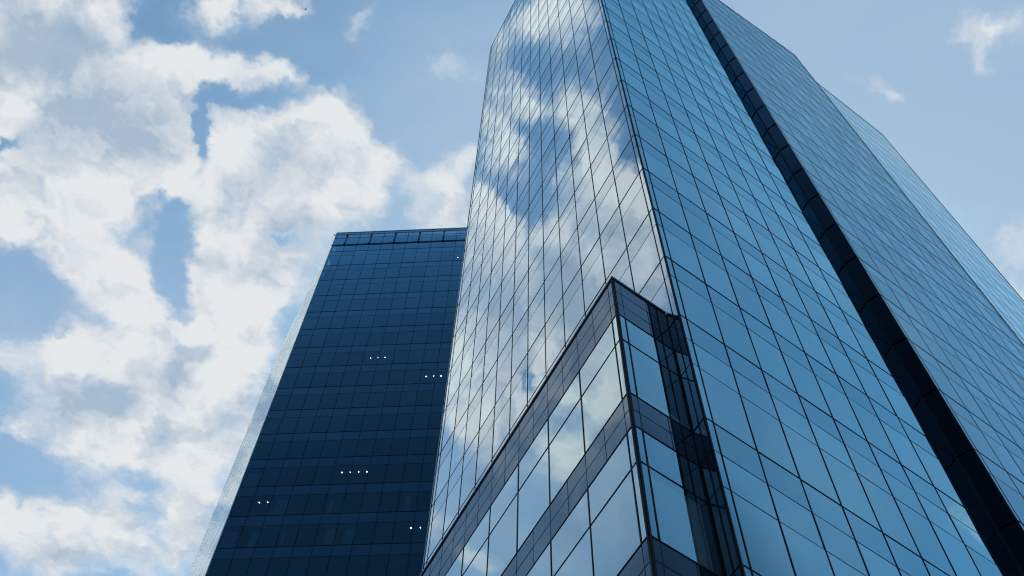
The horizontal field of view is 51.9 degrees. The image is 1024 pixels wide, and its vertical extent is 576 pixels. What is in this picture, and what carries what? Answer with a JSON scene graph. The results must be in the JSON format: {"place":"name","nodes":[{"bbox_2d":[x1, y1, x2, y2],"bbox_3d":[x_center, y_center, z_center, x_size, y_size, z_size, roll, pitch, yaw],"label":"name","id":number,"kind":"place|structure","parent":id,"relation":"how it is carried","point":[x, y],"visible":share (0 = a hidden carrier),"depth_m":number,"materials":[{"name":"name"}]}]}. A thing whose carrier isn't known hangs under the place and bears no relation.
{"place":"outdoors","nodes":[
{"label":"outdoors","id":0,"kind":"place"},
{"bbox_2d":[0,0,1023,575],"label":"sky","id":1,"kind":"structure","parent":0,"point":[178,178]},
{"bbox_3d":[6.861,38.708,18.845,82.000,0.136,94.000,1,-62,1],"label":"pavement","id":2,"kind":"structure","parent":0,"visible":0},
{"bbox_2d":[188,227,466,575],"bbox_3d":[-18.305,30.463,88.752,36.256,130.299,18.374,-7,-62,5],"label":"dark tower","id":3,"kind":"structure","parent":2,"relation":"on","point":[332,472],"depth_m":103.63,"materials":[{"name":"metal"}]},
{"bbox_2d":[420,276,723,575],"bbox_3d":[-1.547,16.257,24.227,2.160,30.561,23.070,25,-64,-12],"label":"corner block","id":4,"kind":"structure","parent":2,"relation":"on","point":[593,469],"depth_m":28.33,"materials":[{"name":"glass"}]},
{"bbox_2d":[422,0,1023,575],"bbox_3d":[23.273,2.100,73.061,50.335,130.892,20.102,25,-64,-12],"label":"glass tower","id":5,"kind":"structure","parent":2,"relation":"on","point":[778,234],"depth_m":47.99,"materials":[{"name":"glass"}]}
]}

